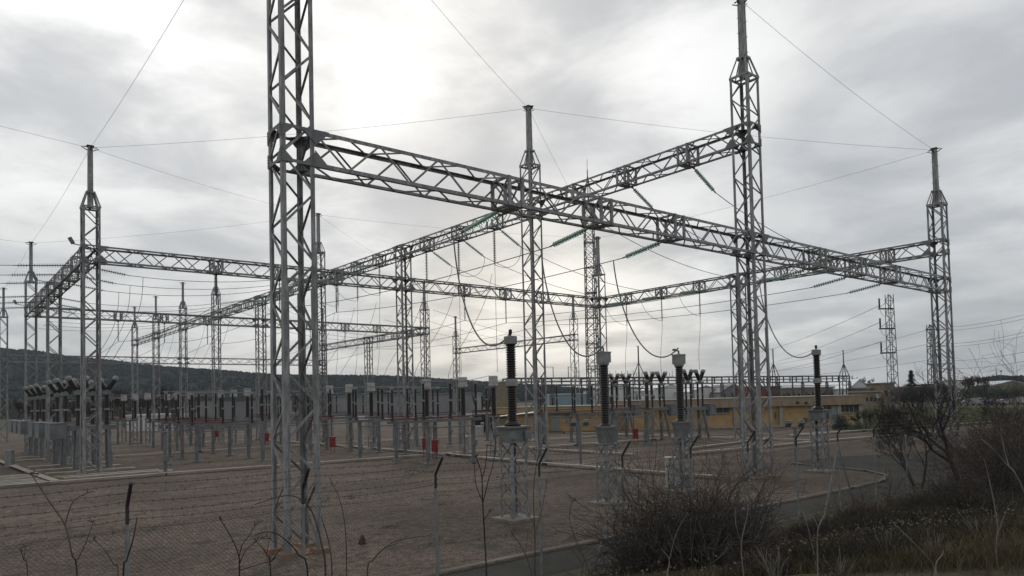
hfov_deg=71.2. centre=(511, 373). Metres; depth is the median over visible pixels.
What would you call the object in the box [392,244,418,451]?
lattice column
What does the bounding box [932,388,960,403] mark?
evergreen tree
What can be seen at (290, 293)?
lattice beam
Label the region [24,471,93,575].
dead weed
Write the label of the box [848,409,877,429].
shrub
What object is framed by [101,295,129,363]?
overhead wire
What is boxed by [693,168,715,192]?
insulator string
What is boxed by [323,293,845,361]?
overhead wire
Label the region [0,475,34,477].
path
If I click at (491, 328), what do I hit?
overhead wire
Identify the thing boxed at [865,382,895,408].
small ochre building
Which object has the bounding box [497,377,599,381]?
overhead wire
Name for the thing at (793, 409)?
control building
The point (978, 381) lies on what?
bare tree
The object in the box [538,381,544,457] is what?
post insulator
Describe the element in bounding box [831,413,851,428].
round bush
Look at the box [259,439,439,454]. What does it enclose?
path
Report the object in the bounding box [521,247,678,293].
overhead wire
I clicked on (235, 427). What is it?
instrument transformer
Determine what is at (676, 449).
path
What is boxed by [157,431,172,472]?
junction post
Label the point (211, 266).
lattice beam
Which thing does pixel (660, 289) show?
lattice beam
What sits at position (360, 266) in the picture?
insulator string
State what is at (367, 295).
overhead wire
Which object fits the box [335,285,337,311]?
insulator string
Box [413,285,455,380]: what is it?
overhead wire
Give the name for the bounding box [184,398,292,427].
grey hall
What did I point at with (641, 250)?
insulator string
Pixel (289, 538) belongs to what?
dead weed
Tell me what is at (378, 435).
post insulator
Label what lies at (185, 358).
lattice column
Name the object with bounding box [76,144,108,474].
lattice column
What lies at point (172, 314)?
overhead wire
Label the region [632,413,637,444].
red cabinet
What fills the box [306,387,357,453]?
disconnector
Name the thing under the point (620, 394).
hall
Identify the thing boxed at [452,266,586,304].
overhead wire
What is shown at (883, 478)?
kerb
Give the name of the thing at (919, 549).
dead weed
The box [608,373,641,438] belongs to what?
circuit breaker
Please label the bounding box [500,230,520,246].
insulator string
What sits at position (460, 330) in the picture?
overhead wire
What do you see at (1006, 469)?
thicket
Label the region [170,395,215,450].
disconnector
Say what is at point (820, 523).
dead weed
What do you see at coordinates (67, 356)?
lattice beam
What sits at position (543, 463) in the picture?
path
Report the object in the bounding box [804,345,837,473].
voltage transformer
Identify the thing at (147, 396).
instrument transformer
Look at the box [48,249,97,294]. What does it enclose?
lattice beam
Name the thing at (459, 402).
post insulator
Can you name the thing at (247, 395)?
instrument transformer
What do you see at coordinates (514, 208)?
lattice beam
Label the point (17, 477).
path
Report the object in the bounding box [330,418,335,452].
red cabinet
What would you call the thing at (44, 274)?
insulator string
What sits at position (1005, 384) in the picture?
warehouse
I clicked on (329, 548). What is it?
dead weed
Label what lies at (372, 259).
lattice beam
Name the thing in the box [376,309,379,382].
overhead wire
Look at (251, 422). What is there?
disconnector
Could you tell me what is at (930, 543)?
stalk clump
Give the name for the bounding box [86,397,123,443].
disconnector
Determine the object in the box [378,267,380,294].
insulator string
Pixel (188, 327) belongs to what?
lattice beam
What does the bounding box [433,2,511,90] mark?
overhead wire
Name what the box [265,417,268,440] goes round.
red cabinet
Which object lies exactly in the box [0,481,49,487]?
path
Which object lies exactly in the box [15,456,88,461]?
path
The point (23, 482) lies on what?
path
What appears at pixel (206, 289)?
overhead wire
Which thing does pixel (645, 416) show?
disconnector
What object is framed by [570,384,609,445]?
disconnector
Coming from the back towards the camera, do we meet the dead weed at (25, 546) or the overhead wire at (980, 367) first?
the overhead wire at (980, 367)
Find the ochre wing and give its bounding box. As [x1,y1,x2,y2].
[849,391,882,409]
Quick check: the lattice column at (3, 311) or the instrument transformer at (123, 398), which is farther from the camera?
the lattice column at (3, 311)
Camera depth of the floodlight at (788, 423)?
44.90 m
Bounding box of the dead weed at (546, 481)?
[520,439,547,575]
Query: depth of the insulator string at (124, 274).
54.73 m
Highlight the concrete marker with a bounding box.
[358,534,366,544]
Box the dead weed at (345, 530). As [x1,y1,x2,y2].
[328,476,346,575]
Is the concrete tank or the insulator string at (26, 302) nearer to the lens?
the insulator string at (26, 302)
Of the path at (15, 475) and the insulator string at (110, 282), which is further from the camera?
the insulator string at (110, 282)
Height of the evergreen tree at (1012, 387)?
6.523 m
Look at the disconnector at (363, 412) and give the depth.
92.90 m
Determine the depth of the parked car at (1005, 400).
184.78 m
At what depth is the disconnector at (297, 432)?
85.84 m
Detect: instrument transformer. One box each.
[119,394,128,442]
[131,394,139,443]
[143,393,151,444]
[164,394,172,439]
[171,393,179,440]
[185,393,194,441]
[215,390,227,443]
[230,389,240,445]
[241,388,254,446]
[323,386,337,446]
[342,384,357,448]
[364,383,376,449]
[419,379,433,453]
[455,377,471,456]
[485,376,499,456]
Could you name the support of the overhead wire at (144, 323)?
hanging from the lattice beam at (227, 309)
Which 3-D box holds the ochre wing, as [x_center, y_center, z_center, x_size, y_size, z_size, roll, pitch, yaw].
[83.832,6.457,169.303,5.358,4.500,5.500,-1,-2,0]
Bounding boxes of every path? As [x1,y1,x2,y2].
[0,452,454,485]
[0,459,59,483]
[0,474,32,476]
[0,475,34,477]
[0,476,37,478]
[0,477,38,480]
[0,478,42,481]
[0,479,44,482]
[0,480,47,484]
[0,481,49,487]
[15,454,79,458]
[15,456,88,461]
[27,461,104,467]
[35,464,121,471]
[45,467,135,474]
[53,469,158,477]
[63,469,173,478]
[112,443,313,455]
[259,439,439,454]
[446,453,720,478]
[455,438,662,452]
[533,448,635,455]
[563,432,830,441]
[674,438,767,451]
[685,431,940,454]
[787,421,991,436]
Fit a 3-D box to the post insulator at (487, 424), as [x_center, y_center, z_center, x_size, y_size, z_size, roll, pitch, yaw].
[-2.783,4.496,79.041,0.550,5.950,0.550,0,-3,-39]
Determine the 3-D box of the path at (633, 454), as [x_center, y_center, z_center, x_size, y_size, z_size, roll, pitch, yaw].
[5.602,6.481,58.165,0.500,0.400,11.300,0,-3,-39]
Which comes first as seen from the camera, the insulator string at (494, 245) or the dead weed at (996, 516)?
the dead weed at (996, 516)
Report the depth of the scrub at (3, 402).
469.35 m
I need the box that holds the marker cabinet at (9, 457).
[3,450,14,467]
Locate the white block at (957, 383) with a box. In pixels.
[943,380,966,398]
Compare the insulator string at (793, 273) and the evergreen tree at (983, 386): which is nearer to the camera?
the insulator string at (793, 273)
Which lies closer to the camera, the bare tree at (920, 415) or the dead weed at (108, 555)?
the dead weed at (108, 555)
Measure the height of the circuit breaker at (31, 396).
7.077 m
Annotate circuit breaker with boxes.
[8,386,57,454]
[13,385,66,455]
[17,384,75,458]
[27,380,93,464]
[34,378,106,467]
[44,376,122,470]
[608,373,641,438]
[641,371,676,439]
[682,369,715,441]
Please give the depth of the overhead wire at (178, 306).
74.81 m
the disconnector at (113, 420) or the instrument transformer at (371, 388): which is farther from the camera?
the disconnector at (113, 420)
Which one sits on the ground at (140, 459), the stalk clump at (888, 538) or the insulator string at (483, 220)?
the stalk clump at (888, 538)
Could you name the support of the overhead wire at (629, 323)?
hanging from the overhead wire at (437, 299)
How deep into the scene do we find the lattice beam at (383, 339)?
119.06 m
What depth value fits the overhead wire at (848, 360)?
266.33 m
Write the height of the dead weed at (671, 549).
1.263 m
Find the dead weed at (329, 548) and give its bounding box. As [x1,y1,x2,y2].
[321,516,332,575]
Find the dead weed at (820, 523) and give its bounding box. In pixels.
[803,460,837,575]
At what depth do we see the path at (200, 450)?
70.45 m
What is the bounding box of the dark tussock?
[592,479,1023,575]
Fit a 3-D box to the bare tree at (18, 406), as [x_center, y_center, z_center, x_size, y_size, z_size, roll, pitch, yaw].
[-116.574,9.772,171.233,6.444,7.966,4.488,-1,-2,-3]
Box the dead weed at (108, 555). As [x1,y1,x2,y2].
[89,536,118,575]
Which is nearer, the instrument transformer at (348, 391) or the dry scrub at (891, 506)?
the dry scrub at (891, 506)
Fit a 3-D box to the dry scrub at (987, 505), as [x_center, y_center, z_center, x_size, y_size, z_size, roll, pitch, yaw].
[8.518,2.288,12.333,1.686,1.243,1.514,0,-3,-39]
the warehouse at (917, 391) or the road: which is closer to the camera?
the road
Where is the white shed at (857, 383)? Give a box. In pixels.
[822,379,866,394]
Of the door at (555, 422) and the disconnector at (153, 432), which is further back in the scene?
the door at (555, 422)
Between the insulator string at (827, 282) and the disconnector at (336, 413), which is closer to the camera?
the insulator string at (827, 282)
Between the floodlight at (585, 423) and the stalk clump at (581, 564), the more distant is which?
the floodlight at (585, 423)
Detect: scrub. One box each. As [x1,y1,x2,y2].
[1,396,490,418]
[708,536,784,567]
[730,523,826,555]
[779,513,845,538]
[799,497,857,538]
[819,486,905,519]
[834,487,877,517]
[834,517,882,546]
[866,469,945,508]
[879,494,974,522]
[910,448,1018,513]
[922,469,967,498]
[957,470,1023,516]
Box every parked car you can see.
[971,398,985,404]
[996,399,1008,404]
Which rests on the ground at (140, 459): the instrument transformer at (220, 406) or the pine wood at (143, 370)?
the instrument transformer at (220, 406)
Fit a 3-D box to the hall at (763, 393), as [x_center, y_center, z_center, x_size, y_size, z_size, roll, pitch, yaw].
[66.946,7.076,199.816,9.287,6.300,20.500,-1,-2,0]
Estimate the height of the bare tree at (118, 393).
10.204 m
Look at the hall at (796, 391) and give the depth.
199.87 m
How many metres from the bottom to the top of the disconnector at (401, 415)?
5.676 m
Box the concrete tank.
[475,422,483,434]
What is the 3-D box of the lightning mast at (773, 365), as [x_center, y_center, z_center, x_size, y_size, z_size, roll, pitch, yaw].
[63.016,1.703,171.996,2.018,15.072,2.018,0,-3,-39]
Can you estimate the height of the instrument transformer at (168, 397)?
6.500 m
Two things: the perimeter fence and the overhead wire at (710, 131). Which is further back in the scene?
the overhead wire at (710, 131)
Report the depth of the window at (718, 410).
94.03 m
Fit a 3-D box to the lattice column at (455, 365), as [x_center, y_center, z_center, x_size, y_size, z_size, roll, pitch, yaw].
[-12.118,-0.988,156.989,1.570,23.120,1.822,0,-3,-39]
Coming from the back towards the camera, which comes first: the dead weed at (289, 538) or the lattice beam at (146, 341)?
the lattice beam at (146, 341)
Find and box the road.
[440,443,1023,575]
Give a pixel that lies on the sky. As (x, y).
(948, 73)
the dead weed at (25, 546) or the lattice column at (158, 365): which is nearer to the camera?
the dead weed at (25, 546)
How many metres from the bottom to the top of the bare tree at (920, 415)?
4.860 m
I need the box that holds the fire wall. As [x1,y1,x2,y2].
[496,381,516,416]
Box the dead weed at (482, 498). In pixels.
[472,435,498,575]
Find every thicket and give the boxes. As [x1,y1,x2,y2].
[898,398,1020,484]
[904,388,1023,493]
[906,415,1016,494]
[920,349,1023,496]
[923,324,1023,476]
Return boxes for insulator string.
[0,295,40,298]
[0,301,33,303]
[0,306,29,308]
[2,281,53,284]
[12,273,61,276]
[13,263,70,266]
[68,283,104,290]
[76,275,116,283]
[86,266,128,275]
[215,274,217,303]
[278,280,280,307]
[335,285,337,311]
[355,264,374,267]
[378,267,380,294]
[425,251,427,282]
[432,251,451,266]
[457,241,460,272]
[461,211,498,232]
[464,241,483,256]
[493,229,495,264]
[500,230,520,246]
[549,228,587,246]
[607,302,623,305]
[622,241,663,258]
[632,187,653,208]
[641,296,657,300]
[679,290,695,294]
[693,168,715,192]
[769,269,804,281]
[810,277,847,287]
[846,283,880,293]
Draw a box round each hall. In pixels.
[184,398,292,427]
[547,393,589,405]
[583,386,637,404]
[636,385,676,399]
[674,385,715,398]
[710,384,737,397]
[735,386,781,396]
[780,386,834,395]
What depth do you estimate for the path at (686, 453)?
60.42 m
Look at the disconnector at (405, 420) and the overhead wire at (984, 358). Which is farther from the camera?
the overhead wire at (984, 358)
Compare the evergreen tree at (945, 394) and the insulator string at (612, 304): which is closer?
the insulator string at (612, 304)
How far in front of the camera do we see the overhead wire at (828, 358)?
188.34 m
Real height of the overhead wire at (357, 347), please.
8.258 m
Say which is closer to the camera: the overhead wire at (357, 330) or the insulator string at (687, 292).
the insulator string at (687, 292)
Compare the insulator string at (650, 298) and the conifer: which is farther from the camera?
the conifer
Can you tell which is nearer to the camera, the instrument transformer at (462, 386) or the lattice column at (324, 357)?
the instrument transformer at (462, 386)
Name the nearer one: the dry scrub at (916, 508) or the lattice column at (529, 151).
the dry scrub at (916, 508)
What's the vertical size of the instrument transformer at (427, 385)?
6.500 m
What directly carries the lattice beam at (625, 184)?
attached to the lattice column at (743, 72)
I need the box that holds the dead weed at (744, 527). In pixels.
[735,471,750,575]
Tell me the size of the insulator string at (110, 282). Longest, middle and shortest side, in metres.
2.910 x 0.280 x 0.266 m
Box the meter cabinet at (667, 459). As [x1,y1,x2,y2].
[663,456,679,488]
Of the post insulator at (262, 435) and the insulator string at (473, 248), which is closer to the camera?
the post insulator at (262, 435)
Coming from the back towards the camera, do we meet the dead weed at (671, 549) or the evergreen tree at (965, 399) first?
the evergreen tree at (965, 399)
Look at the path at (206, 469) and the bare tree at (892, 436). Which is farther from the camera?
the path at (206, 469)
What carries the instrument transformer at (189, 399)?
on the ground at (140, 459)
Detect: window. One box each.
[716,408,729,413]
[841,405,857,412]
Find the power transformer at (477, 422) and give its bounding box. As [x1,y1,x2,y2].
[472,394,492,430]
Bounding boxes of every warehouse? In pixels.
[332,392,481,420]
[895,386,953,401]
[970,380,1023,397]
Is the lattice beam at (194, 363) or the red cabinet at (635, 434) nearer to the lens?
the red cabinet at (635, 434)
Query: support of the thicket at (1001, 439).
on the ground at (140, 459)
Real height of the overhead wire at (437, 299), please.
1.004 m
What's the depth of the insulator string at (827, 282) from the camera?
47.28 m
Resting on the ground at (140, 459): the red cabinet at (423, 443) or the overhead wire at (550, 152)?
the red cabinet at (423, 443)
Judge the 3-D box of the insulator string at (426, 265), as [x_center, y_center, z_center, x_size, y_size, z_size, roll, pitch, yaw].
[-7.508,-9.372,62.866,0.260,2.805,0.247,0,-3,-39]
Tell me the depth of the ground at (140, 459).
33.84 m
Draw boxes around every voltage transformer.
[490,329,538,523]
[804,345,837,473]
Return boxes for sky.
[0,0,1023,387]
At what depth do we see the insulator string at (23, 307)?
73.57 m
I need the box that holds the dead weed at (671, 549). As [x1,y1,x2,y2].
[661,512,687,575]
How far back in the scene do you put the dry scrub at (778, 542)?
12.09 m
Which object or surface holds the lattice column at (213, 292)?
on the ground at (140, 459)
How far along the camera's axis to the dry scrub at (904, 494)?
17.54 m
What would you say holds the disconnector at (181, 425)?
on the ground at (140, 459)
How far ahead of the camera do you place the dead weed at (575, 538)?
8.33 m
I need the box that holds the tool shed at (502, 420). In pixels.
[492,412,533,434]
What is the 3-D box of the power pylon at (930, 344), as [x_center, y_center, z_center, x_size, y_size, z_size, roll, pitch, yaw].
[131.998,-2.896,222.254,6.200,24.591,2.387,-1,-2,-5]
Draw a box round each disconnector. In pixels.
[69,400,114,444]
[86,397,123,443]
[88,398,135,444]
[146,397,196,447]
[155,394,209,449]
[161,391,220,456]
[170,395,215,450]
[173,391,237,459]
[186,392,257,462]
[244,393,278,441]
[256,394,299,442]
[265,391,311,449]
[277,394,313,444]
[281,391,332,451]
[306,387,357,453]
[320,393,346,428]
[344,393,380,436]
[350,386,412,458]
[368,390,405,443]
[387,387,439,460]
[388,391,430,444]
[410,387,455,446]
[418,381,481,464]
[539,384,576,443]
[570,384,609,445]
[609,380,652,447]
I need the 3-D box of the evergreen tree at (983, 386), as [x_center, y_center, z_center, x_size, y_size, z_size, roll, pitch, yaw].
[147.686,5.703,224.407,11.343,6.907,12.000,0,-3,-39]
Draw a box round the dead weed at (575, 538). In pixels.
[569,499,590,575]
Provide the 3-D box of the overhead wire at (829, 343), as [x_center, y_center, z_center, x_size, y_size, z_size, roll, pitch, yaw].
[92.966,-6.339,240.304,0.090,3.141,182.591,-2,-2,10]
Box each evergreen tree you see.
[895,383,920,407]
[902,386,934,405]
[931,387,975,403]
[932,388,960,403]
[953,385,983,399]
[961,380,1001,398]
[982,385,1008,397]
[991,382,1020,398]
[1005,380,1023,398]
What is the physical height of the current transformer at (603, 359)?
6.780 m
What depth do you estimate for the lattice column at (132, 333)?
150.80 m
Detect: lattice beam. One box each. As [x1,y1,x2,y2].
[8,354,178,363]
[26,284,57,316]
[37,307,254,326]
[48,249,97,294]
[101,247,398,290]
[133,333,157,344]
[154,324,184,337]
[181,312,218,329]
[190,358,319,365]
[214,297,260,318]
[258,278,320,303]
[266,319,421,334]
[301,134,750,255]
[317,248,403,284]
[323,338,369,350]
[368,328,419,342]
[402,206,527,257]
[405,278,597,307]
[456,335,572,353]
[533,130,743,215]
[602,276,733,307]
[742,242,934,284]
[747,236,943,292]
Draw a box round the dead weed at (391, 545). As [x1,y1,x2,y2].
[366,533,429,575]
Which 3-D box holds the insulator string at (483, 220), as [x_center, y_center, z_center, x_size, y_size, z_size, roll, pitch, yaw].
[-1.269,-6.136,29.020,0.250,0.238,2.680,0,-10,-39]
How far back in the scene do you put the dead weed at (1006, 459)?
7.96 m
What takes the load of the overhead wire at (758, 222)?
hanging from the insulator string at (704, 180)
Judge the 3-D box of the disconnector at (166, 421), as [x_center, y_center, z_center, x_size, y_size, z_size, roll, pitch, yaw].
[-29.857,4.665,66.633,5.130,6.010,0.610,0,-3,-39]
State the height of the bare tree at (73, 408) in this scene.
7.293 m
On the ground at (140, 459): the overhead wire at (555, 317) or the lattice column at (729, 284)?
the lattice column at (729, 284)
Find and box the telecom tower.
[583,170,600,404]
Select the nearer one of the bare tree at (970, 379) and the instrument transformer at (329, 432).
the instrument transformer at (329, 432)
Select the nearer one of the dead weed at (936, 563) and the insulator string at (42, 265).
the dead weed at (936, 563)
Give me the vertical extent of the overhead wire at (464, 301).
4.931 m
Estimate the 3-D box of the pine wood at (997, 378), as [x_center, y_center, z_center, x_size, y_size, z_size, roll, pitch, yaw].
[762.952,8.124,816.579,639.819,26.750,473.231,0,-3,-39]
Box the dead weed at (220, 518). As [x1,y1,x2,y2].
[219,516,275,575]
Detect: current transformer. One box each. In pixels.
[587,346,627,506]
[664,349,701,493]
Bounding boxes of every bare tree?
[9,398,40,419]
[34,399,52,421]
[62,401,75,418]
[86,403,95,416]
[95,391,114,422]
[111,386,131,426]
[126,398,145,413]
[151,385,173,413]
[851,376,874,382]
[861,402,960,486]
[869,363,975,478]
[869,405,913,440]
[959,376,975,387]
[967,375,990,389]
[975,390,1023,437]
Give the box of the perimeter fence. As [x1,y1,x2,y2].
[0,412,1023,575]
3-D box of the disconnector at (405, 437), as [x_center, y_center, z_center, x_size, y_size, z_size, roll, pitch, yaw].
[-10.751,4.021,59.431,5.670,5.843,0.610,0,-3,-39]
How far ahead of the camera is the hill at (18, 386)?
1220.43 m
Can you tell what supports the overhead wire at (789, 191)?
attached to the lattice column at (936, 193)
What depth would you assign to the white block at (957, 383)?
299.89 m
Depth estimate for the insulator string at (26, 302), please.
69.89 m
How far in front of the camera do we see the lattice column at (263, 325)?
93.99 m
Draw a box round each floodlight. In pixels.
[68,237,90,247]
[570,419,588,464]
[784,420,804,463]
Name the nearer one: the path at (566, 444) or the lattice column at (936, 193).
the lattice column at (936, 193)
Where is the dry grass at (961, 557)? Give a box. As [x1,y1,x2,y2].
[612,497,1023,575]
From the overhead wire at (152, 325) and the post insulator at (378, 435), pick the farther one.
the overhead wire at (152, 325)
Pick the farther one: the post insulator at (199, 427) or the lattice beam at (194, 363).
the lattice beam at (194, 363)
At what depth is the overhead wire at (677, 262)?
55.56 m
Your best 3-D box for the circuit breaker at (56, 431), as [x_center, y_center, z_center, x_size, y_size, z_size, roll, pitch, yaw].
[-32.207,3.747,53.899,4.856,7.077,3.000,0,-3,-39]
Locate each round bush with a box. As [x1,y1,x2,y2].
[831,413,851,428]
[849,421,868,430]
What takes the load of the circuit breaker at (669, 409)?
on the ground at (140, 459)
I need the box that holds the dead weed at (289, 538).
[254,534,291,575]
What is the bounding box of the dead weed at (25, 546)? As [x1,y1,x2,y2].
[18,542,31,575]
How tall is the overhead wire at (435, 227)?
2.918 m
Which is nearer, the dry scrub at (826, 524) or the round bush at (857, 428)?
the dry scrub at (826, 524)
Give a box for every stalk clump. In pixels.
[564,544,598,575]
[721,541,788,575]
[793,523,879,575]
[822,473,937,556]
[888,515,966,556]
[931,503,1021,535]
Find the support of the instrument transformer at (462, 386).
on the ground at (140, 459)
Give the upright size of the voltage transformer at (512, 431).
7.240 m
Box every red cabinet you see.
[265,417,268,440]
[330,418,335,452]
[422,438,425,456]
[431,418,437,459]
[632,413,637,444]
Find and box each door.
[551,414,559,430]
[831,406,836,423]
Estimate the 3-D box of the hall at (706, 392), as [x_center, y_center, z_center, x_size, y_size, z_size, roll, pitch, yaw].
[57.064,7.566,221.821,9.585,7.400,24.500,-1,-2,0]
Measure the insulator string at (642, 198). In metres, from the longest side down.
2.460 x 0.250 x 0.238 m
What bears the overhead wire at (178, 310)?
attached to the insulator string
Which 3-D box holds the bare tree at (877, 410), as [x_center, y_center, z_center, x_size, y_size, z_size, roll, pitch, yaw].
[34.033,4.416,63.523,3.860,3.487,3.547,-2,-2,15]
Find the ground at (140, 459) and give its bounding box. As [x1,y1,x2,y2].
[0,398,1023,575]
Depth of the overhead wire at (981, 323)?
188.08 m
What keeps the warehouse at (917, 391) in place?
on the ground at (140, 459)
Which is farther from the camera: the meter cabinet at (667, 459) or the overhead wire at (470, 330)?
the overhead wire at (470, 330)
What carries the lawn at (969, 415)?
on the ground at (140, 459)
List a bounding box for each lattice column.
[0,288,10,441]
[22,241,41,452]
[43,281,62,461]
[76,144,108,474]
[131,307,138,413]
[151,296,160,431]
[177,282,190,433]
[210,265,221,435]
[253,295,269,439]
[263,0,329,559]
[310,213,328,444]
[319,308,329,426]
[362,336,373,428]
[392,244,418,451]
[418,282,432,430]
[452,316,460,417]
[516,105,552,461]
[568,297,579,404]
[590,236,609,436]
[723,0,779,480]
[725,272,751,441]
[921,147,961,447]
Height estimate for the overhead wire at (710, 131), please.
2.918 m
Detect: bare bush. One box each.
[550,421,813,575]
[582,507,687,575]
[597,440,813,568]
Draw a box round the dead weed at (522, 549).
[511,531,531,575]
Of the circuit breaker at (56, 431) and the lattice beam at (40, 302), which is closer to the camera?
the circuit breaker at (56, 431)
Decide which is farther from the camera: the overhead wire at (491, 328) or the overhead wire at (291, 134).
the overhead wire at (491, 328)
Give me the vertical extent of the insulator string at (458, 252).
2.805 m
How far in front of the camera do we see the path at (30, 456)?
69.05 m
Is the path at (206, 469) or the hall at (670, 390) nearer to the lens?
the path at (206, 469)
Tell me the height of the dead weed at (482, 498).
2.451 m
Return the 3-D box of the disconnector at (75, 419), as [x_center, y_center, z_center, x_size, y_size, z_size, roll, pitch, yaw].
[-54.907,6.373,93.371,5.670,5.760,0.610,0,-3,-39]
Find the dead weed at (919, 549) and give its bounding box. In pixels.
[891,520,935,575]
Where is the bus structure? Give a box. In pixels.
[502,367,851,405]
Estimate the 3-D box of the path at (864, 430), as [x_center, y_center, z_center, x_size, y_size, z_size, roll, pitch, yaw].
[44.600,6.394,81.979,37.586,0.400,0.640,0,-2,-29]
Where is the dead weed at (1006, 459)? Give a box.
[980,424,1023,492]
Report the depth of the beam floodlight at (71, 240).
49.85 m
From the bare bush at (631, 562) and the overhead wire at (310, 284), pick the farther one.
the overhead wire at (310, 284)
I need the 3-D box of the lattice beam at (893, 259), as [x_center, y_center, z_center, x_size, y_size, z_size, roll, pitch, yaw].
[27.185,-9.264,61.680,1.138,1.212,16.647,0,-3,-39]
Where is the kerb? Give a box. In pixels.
[412,462,888,575]
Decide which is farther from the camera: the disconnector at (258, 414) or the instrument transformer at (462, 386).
the disconnector at (258, 414)
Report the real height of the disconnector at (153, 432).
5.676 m
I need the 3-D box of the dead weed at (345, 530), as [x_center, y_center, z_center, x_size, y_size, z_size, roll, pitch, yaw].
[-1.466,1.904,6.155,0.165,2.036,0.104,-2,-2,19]
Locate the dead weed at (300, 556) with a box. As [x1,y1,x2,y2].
[255,531,308,575]
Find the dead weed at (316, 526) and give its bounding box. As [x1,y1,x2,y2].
[255,495,326,575]
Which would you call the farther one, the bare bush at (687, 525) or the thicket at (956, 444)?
the thicket at (956, 444)
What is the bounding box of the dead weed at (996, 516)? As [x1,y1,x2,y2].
[984,459,1010,568]
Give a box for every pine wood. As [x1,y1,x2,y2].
[0,348,597,401]
[906,375,1023,386]
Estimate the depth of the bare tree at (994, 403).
28.23 m
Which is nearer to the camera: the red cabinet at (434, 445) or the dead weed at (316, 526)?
the dead weed at (316, 526)
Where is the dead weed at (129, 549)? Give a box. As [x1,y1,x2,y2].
[122,517,137,575]
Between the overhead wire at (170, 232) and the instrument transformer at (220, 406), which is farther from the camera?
the instrument transformer at (220, 406)
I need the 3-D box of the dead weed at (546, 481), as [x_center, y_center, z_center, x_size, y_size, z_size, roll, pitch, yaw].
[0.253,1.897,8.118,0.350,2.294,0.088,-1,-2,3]
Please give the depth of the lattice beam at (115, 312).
86.36 m
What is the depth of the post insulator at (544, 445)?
67.00 m
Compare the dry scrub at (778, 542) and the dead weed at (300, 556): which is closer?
the dead weed at (300, 556)
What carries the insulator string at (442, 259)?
hanging from the lattice beam at (495, 226)
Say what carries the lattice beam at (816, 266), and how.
attached to the lattice column at (936, 193)
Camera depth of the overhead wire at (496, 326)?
55.13 m
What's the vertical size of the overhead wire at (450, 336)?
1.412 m
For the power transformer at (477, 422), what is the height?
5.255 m
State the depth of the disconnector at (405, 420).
55.01 m
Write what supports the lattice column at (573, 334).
on the ground at (140, 459)
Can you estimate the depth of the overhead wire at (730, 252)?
51.94 m
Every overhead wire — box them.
[42,218,291,242]
[49,312,230,327]
[49,315,221,330]
[50,308,242,324]
[73,302,249,315]
[87,295,118,374]
[88,297,264,311]
[89,294,269,306]
[91,233,461,357]
[92,0,183,144]
[95,109,519,147]
[97,150,316,214]
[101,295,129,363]
[106,286,142,374]
[108,284,297,295]
[114,247,548,361]
[120,275,327,289]
[129,267,352,281]
[155,258,621,361]
[247,281,767,362]
[254,288,807,363]
[261,311,400,336]
[323,215,584,237]
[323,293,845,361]
[336,305,375,386]
[354,307,357,383]
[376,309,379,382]
[382,293,423,382]
[387,320,523,347]
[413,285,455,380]
[427,302,428,370]
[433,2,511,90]
[435,310,566,343]
[447,275,491,380]
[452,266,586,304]
[453,237,508,346]
[459,287,460,348]
[477,378,570,383]
[485,257,640,299]
[495,283,497,371]
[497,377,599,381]
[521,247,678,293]
[532,116,594,233]
[536,109,924,149]
[540,250,603,356]
[607,227,759,280]
[609,151,929,235]
[613,261,678,357]
[657,212,811,272]
[716,193,818,252]
[746,5,928,146]
[760,287,810,357]
[760,344,925,372]
[761,323,877,365]
[762,306,877,351]
[766,341,881,372]
[774,330,925,364]
[799,360,925,375]
[936,315,1021,327]
[936,352,1022,360]
[941,319,1021,330]
[943,361,1023,368]
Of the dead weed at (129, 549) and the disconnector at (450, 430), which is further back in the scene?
the disconnector at (450, 430)
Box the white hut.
[126,413,200,431]
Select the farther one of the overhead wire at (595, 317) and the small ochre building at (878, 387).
the small ochre building at (878, 387)
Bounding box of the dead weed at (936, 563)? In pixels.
[935,550,943,575]
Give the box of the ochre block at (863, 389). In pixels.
[848,387,872,394]
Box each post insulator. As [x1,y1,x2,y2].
[138,397,142,443]
[198,394,202,452]
[258,388,266,461]
[375,387,382,452]
[457,387,462,442]
[484,387,489,440]
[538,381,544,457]
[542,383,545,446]
[643,381,651,442]
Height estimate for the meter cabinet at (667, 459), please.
1.565 m
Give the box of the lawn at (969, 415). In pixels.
[832,407,1023,429]
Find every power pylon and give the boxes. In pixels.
[878,294,900,410]
[925,324,945,403]
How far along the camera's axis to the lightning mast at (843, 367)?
183.94 m
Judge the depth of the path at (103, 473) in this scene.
49.13 m
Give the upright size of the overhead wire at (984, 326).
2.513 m
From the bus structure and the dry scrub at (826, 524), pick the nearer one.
the dry scrub at (826, 524)
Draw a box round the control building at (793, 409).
[491,395,865,431]
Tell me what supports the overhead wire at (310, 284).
hanging from the insulator string at (216, 286)
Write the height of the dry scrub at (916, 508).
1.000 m
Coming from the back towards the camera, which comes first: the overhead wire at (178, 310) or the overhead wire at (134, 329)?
the overhead wire at (134, 329)
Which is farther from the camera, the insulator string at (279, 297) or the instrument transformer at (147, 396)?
the instrument transformer at (147, 396)
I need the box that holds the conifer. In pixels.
[905,370,925,406]
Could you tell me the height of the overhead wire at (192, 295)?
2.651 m
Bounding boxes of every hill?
[0,356,542,402]
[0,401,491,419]
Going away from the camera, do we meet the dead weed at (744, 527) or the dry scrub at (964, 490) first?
the dead weed at (744, 527)
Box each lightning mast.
[632,346,645,399]
[770,349,779,395]
[839,350,850,394]
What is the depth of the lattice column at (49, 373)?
63.86 m

